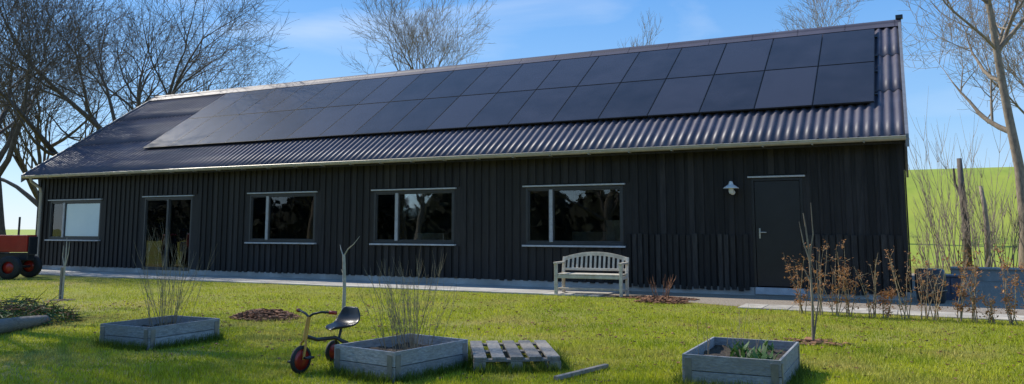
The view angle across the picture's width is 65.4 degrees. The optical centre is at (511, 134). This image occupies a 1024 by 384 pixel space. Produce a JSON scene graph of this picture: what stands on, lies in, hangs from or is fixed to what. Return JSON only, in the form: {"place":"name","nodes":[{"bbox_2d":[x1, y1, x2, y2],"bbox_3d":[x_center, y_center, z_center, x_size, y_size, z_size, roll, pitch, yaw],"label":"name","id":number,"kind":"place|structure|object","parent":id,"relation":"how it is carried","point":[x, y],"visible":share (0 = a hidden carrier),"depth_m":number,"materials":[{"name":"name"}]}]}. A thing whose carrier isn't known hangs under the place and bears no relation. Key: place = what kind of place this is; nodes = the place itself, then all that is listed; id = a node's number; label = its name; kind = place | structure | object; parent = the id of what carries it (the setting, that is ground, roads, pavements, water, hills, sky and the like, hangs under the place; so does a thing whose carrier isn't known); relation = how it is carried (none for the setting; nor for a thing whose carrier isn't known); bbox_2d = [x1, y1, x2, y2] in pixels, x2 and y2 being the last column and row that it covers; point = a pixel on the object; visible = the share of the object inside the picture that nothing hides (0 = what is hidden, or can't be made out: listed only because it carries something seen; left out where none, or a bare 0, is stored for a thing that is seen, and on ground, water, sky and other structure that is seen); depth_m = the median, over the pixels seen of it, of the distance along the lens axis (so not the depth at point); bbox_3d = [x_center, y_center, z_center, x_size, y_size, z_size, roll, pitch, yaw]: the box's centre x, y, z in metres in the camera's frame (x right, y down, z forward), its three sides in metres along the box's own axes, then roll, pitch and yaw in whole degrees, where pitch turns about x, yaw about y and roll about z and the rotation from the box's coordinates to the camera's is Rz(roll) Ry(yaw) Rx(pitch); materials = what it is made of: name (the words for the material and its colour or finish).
{"place":"outdoors","nodes":[
{"label":"outdoors","id":0,"kind":"place"},
{"bbox_2d":[38,269,618,296],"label":"concrete pavement","id":1,"kind":"structure","parent":0,"point":[510,289],"depth_m":18.81,"materials":[{"name":"grey concrete"}]},
{"bbox_2d":[553,252,628,296],"bbox_3d":[1.582,2.764,15.845,1.390,0.847,0.635,-3,-7,22],"label":"garden bench","id":2,"kind":"object","parent":1,"relation":"on","point":[620,276],"visible":1,"depth_m":15.87,"materials":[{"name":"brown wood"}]},
{"bbox_2d":[0,167,1023,383],"bbox_3d":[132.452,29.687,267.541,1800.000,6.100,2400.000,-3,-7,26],"label":"ground","id":3,"kind":"structure","parent":0,"point":[912,191],"depth_m":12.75,"materials":[{"name":"green plant"}]},
{"bbox_2d":[0,217,41,278],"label":"red tractor","id":4,"kind":"object","parent":3,"relation":"on","point":[15,265],"visible":1,"depth_m":21.11,"materials":[{"name":"paint"}]},
{"bbox_2d":[0,315,50,333],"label":"fallen log","id":5,"kind":"object","parent":3,"relation":"on","point":[13,324],"visible":0.94,"depth_m":10.32,"materials":[{"name":"grey wood"}]},
{"bbox_2d":[0,288,90,326],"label":"garden debris pile","id":6,"kind":"object","parent":3,"relation":"on","point":[19,308],"visible":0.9,"depth_m":11.27,"materials":[{"name":"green plant"}]},
{"bbox_2d":[49,299,74,300],"bbox_3d":[-8.328,3.050,14.753,0.500,0.016,0.508,2,-7,-19],"label":"soil patch","id":7,"kind":"object","parent":3,"relation":"on","point":[62,300],"visible":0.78,"depth_m":14.71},
{"bbox_2d":[59,240,69,298],"bbox_3d":[-8.301,2.491,14.817,0.194,1.151,0.040,-3,-7,26],"label":"young tree","id":8,"kind":"object","parent":7,"relation":"on","point":[62,280],"visible":0.92,"depth_m":14.81,"materials":[{"name":"grey plant"}]},
{"bbox_2d":[0,0,141,252],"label":"bare tree","id":9,"kind":"object","parent":3,"relation":"on","point":[15,125],"visible":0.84,"depth_m":30.02,"materials":[{"name":"brown plant"}]},
{"bbox_2d":[0,2,146,206],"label":"bare tree","id":10,"kind":"object","parent":3,"relation":"on","point":[19,160],"visible":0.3,"depth_m":37.29,"materials":[{"name":"brown plant"}]},
{"bbox_2d":[0,0,298,156],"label":"bare tree","id":11,"kind":"object","parent":3,"relation":"on","point":[52,151],"visible":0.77,"depth_m":33.57,"materials":[{"name":"brown plant"}]},
{"bbox_2d":[99,315,219,349],"bbox_3d":[-4.090,2.298,9.309,0.812,0.244,1.012,-3,-7,26],"label":"raised bed","id":12,"kind":"object","parent":3,"relation":"on","point":[139,330],"visible":0.85,"depth_m":9.02,"materials":[{"name":"grey wood"}]},
{"bbox_2d":[133,223,214,326],"bbox_3d":[-3.973,1.647,9.414,0.938,1.268,1.136,3,-7,-26],"label":"willow shrub","id":13,"kind":"object","parent":12,"relation":"on","point":[162,296],"visible":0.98,"depth_m":9.44,"materials":[{"name":"brown plant"}]},
{"bbox_2d":[229,308,300,320],"bbox_3d":[-3.654,2.649,11.827,1.154,0.143,0.862,-3,-7,26],"label":"bark chip pile","id":14,"kind":"object","parent":3,"relation":"on","point":[260,314],"visible":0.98,"depth_m":11.61,"materials":[{"name":"brown wood"}]},
{"bbox_2d":[287,306,359,373],"bbox_3d":[-1.778,1.938,7.598,0.520,0.564,0.870,-4,-8,30],"label":"childrens tricycle","id":15,"kind":"object","parent":3,"relation":"on","point":[301,357],"visible":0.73,"depth_m":7.57,"materials":[{"name":"metal"}]},
{"bbox_2d":[334,333,467,382],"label":"raised bed","id":16,"kind":"object","parent":3,"relation":"on","point":[369,354],"visible":0.84,"depth_m":7.20,"materials":[{"name":"grey wood"}]},
{"bbox_2d":[357,247,457,350],"bbox_3d":[-0.968,1.548,7.610,0.954,1.044,0.744,0,-7,3],"label":"willow shrub","id":17,"kind":"object","parent":16,"relation":"on","point":[394,321],"visible":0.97,"depth_m":7.53,"materials":[{"name":"brown plant"}]},
{"bbox_2d":[338,0,496,72],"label":"bare tree","id":18,"kind":"object","parent":3,"relation":"on","point":[411,34],"visible":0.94,"depth_m":38.67,"materials":[{"name":"brown plant"}]},
{"bbox_2d":[91,328,816,383],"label":"grass tufts","id":19,"kind":"object","parent":3,"relation":"on","point":[799,376],"visible":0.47,"depth_m":7.29,"materials":[{"name":"green plant"}]},
{"bbox_2d":[21,14,912,300],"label":"timber barn","id":20,"kind":"structure","parent":3,"relation":"on","point":[519,172],"depth_m":19.23,"materials":[{"name":"black wood"}]},
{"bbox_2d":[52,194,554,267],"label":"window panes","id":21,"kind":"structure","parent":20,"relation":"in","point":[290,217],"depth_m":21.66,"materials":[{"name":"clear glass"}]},
{"bbox_2d":[44,183,625,270],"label":"window frames","id":22,"kind":"structure","parent":20,"relation":"in","point":[551,190],"depth_m":19.84,"materials":[{"name":"grey metal"}]},
{"bbox_2d":[723,181,738,194],"bbox_3d":[4.391,1.069,15.998,0.314,0.270,0.327,-3,-7,26],"label":"wall lamp","id":23,"kind":"object","parent":20,"relation":"attached to","point":[730,187],"visible":1,"depth_m":15.95,"materials":[{"name":"white metal"}]},
{"bbox_2d":[747,175,806,295],"bbox_3d":[5.243,1.974,15.709,1.090,2.325,0.160,-3,-7,26],"label":"entrance door","id":24,"kind":"structure","parent":20,"relation":"in","point":[777,203],"depth_m":15.70,"materials":[{"name":"paint"}]},
{"bbox_2d":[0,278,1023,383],"bbox_3d":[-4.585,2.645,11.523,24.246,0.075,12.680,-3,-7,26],"label":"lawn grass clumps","id":25,"kind":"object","parent":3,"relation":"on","point":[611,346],"visible":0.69,"depth_m":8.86,"materials":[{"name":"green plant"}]},
{"bbox_2d":[470,340,560,371],"bbox_3d":[0.007,2.188,7.912,0.810,0.140,1.100,1,-7,-5],"label":"wooden pallet","id":26,"kind":"object","parent":3,"relation":"on","point":[543,350],"visible":0.88,"depth_m":7.70,"materials":[{"name":"grey wood"}]},
{"bbox_2d":[48,293,1023,383],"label":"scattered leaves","id":27,"kind":"object","parent":3,"relation":"on","point":[548,327],"visible":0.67,"depth_m":10.66,"materials":[{"name":"brown plant"}]},
{"bbox_2d":[554,364,608,379],"bbox_3d":[0.637,2.148,7.231,0.050,0.035,0.820,-5,-9,39],"label":"loose plank","id":28,"kind":"object","parent":3,"relation":"on","point":[580,371],"visible":1,"depth_m":7.19,"materials":[{"name":"grey wood"}]},
{"bbox_2d":[617,10,662,46],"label":"bare tree","id":29,"kind":"object","parent":3,"relation":"on","point":[647,43],"visible":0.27,"depth_m":45.35,"materials":[{"name":"brown plant"}]},
{"bbox_2d":[634,297,689,303],"bbox_3d":[2.685,2.958,14.258,1.032,0.098,0.561,-3,-7,26],"label":"dead plant debris","id":30,"kind":"object","parent":3,"relation":"on","point":[657,300],"visible":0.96,"depth_m":14.15,"materials":[{"name":"brown plant"}]},
{"bbox_2d":[682,337,799,383],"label":"raised bed","id":31,"kind":"object","parent":3,"relation":"on","point":[695,365],"visible":0.86,"depth_m":6.66,"materials":[{"name":"grey wood"}]},
{"bbox_2d":[697,316,709,354],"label":"dry stems","id":32,"kind":"object","parent":31,"relation":"on","point":[707,341],"visible":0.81,"depth_m":6.88,"materials":[{"name":"beige plant"}]},
{"bbox_2d":[703,307,760,354],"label":"dry stems","id":33,"kind":"object","parent":31,"relation":"on","point":[733,334],"visible":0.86,"depth_m":7.26,"materials":[{"name":"beige plant"}]},
{"bbox_2d":[724,338,784,359],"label":"tulip leaves","id":34,"kind":"object","parent":31,"relation":"on","point":[763,354],"visible":0.73,"depth_m":7.08,"materials":[{"name":"green plant"}]},
{"bbox_2d":[602,273,1023,315],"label":"gravel yard","id":35,"kind":"structure","parent":3,"relation":"on","point":[987,288],"depth_m":14.65,"materials":[{"name":"grey gravel"}]},
{"bbox_2d":[615,295,699,300],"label":"dry leaf litter","id":36,"kind":"object","parent":35,"relation":"on","point":[651,296],"visible":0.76,"depth_m":14.97,"materials":[{"name":"brown plant"}]},
{"bbox_2d":[648,274,675,297],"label":"dead plant","id":37,"kind":"object","parent":35,"relation":"on","point":[670,283],"visible":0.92,"depth_m":14.83,"materials":[{"name":"brown plant"}]},
{"bbox_2d":[777,336,853,345],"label":"fallen leaves","id":38,"kind":"object","parent":3,"relation":"on","point":[809,341],"visible":0.77,"depth_m":9.20,"materials":[{"name":"brown plant"}]},
{"bbox_2d":[776,0,917,54],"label":"bare tree","id":39,"kind":"object","parent":3,"relation":"on","point":[815,14],"visible":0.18,"depth_m":38.15,"materials":[{"name":"brown plant"}]},
{"bbox_2d":[782,239,1023,324],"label":"beech hedge","id":40,"kind":"object","parent":3,"relation":"on","point":[963,294],"visible":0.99,"depth_m":11.69,"materials":[{"name":"brown plant"}]},
{"bbox_2d":[911,195,942,267],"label":"bare shrub","id":41,"kind":"object","parent":3,"relation":"on","point":[918,221],"visible":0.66,"depth_m":26.79,"materials":[{"name":"brown plant"}]},
{"bbox_2d":[910,208,949,268],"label":"bare shrub","id":42,"kind":"object","parent":3,"relation":"on","point":[923,256],"visible":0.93,"depth_m":23.70,"materials":[{"name":"brown plant"}]},
{"bbox_2d":[848,0,1023,267],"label":"bare tree","id":43,"kind":"object","parent":3,"relation":"on","point":[996,44],"visible":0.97,"depth_m":25.83,"materials":[{"name":"brown plant"}]},
{"bbox_2d":[910,119,965,267],"bbox_3d":[14.497,1.902,27.440,1.954,5.267,1.279,-2,-7,15],"label":"bare shrub","id":44,"kind":"object","parent":3,"relation":"on","point":[941,184],"visible":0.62,"depth_m":27.42,"materials":[{"name":"brown plant"}]},
{"bbox_2d":[907,133,973,269],"bbox_3d":[13.916,2.025,25.729,1.985,4.627,3.071,-3,-7,26],"label":"bare shrub","id":45,"kind":"object","parent":3,"relation":"on","point":[916,161],"visible":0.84,"depth_m":26.01,"materials":[{"name":"brown plant"}]},
{"bbox_2d":[908,165,976,271],"bbox_3d":[13.368,2.367,24.618,2.006,3.691,1.251,-1,-7,11],"label":"bare shrub","id":46,"kind":"object","parent":3,"relation":"on","point":[953,241],"visible":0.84,"depth_m":24.43,"materials":[{"name":"brown plant"}]},
{"bbox_2d":[908,87,982,266],"bbox_3d":[14.999,1.403,26.738,2.594,6.099,1.373,0,-7,-4],"label":"bare shrub","id":47,"kind":"object","parent":3,"relation":"on","point":[971,160],"visible":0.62,"depth_m":26.71,"materials":[{"name":"brown plant"}]},
{"bbox_2d":[952,158,972,266],"bbox_3d":[14.065,2.491,24.883,0.257,3.503,0.376,2,-7,-15],"label":"pollard trunk","id":48,"kind":"object","parent":3,"relation":"on","point":[960,171],"visible":0.75,"depth_m":24.80,"materials":[{"name":"brown plant"}]},
{"bbox_2d":[942,117,1016,266],"bbox_3d":[15.400,1.914,25.816,2.372,4.870,1.630,0,-7,1],"label":"bare shrub","id":49,"kind":"object","parent":3,"relation":"on","point":[1015,196],"visible":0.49,"depth_m":25.66,"materials":[{"name":"brown plant"}]},
{"bbox_2d":[950,185,1011,266],"bbox_3d":[13.908,2.726,23.580,2.077,2.735,1.297,6,-9,-42],"label":"bare shrub","id":50,"kind":"object","parent":3,"relation":"on","point":[978,241],"visible":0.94,"depth_m":23.59,"materials":[{"name":"brown plant"}]},
{"bbox_2d":[946,0,1023,113],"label":"bare tree","id":51,"kind":"object","parent":3,"relation":"on","point":[1013,65],"visible":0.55,"depth_m":29.09,"materials":[{"name":"brown plant"}]},
{"bbox_2d":[979,186,990,266],"bbox_3d":[14.259,2.841,24.022,0.220,2.609,0.168,-3,-7,26],"label":"pollard trunk","id":52,"kind":"object","parent":3,"relation":"on","point":[985,214],"visible":0.78,"depth_m":23.98,"materials":[{"name":"brown plant"}]},
{"bbox_2d":[950,267,1023,281],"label":"concrete wall","id":53,"kind":"structure","parent":3,"relation":"on","point":[993,274],"depth_m":20.09,"materials":[{"name":"grey concrete"}]},
{"bbox_2d":[953,169,1023,267],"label":"bare shrub","id":54,"kind":"object","parent":3,"relation":"on","point":[1014,243],"visible":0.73,"depth_m":24.06,"materials":[{"name":"brown plant"}]},
{"bbox_2d":[998,192,1023,248],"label":"bare shrub","id":55,"kind":"object","parent":3,"relation":"on","point":[1015,222],"visible":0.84,"depth_m":23.91,"materials":[{"name":"brown plant"}]},
{"bbox_2d":[0,0,1023,228],"label":"sky","id":56,"kind":"structure","parent":0,"point":[522,28],"materials":[{"name":"blue"}]},
{"bbox_2d":[739,303,1023,321],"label":"paver path","id":57,"kind":"structure","parent":0,"point":[1001,317],"depth_m":12.56,"materials":[{"name":"grey concrete"}]},
{"bbox_2d":[914,268,947,303],"bbox_3d":[7.484,2.703,14.266,0.524,0.600,0.524,-3,-7,26],"label":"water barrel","id":58,"kind":"object","parent":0,"point":[938,285],"visible":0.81,"depth_m":14.07,"materials":[{"name":"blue plastic"}]},
{"bbox_2d":[946,274,961,299],"bbox_3d":[8.150,2.851,14.928,0.400,0.460,0.460,-1,-7,9],"label":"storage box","id":59,"kind":"object","parent":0,"point":[952,280],"visible":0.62,"depth_m":14.73,"materials":[{"name":"blue plastic"}]},
{"bbox_3d":[-2.542,2.732,12.047,0.417,0.016,0.439,-3,-7,26],"label":"soil patch","id":60,"kind":"object","parent":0,"visible":0},
{"bbox_2d":[340,236,359,308],"bbox_3d":[-2.483,2.144,12.090,0.365,1.203,0.056,-3,-7,25],"label":"young tree","id":61,"kind":"object","parent":60,"relation":"on","point":[344,284],"visible":0.94,"depth_m":12.10,"materials":[{"name":"grey plant"}]},
{"bbox_3d":[3.473,2.405,9.261,0.401,0.016,0.431,-3,-7,26],"label":"soil patch","id":62,"kind":"object","parent":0,"visible":0},
{"bbox_2d":[799,203,818,340],"bbox_3d":[3.489,1.614,9.359,0.192,1.622,0.033,-2,-7,18],"label":"young tree","id":63,"kind":"object","parent":62,"relation":"on","point":[813,327],"visible":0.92,"depth_m":9.34,"materials":[{"name":"brown plant"}]}
]}

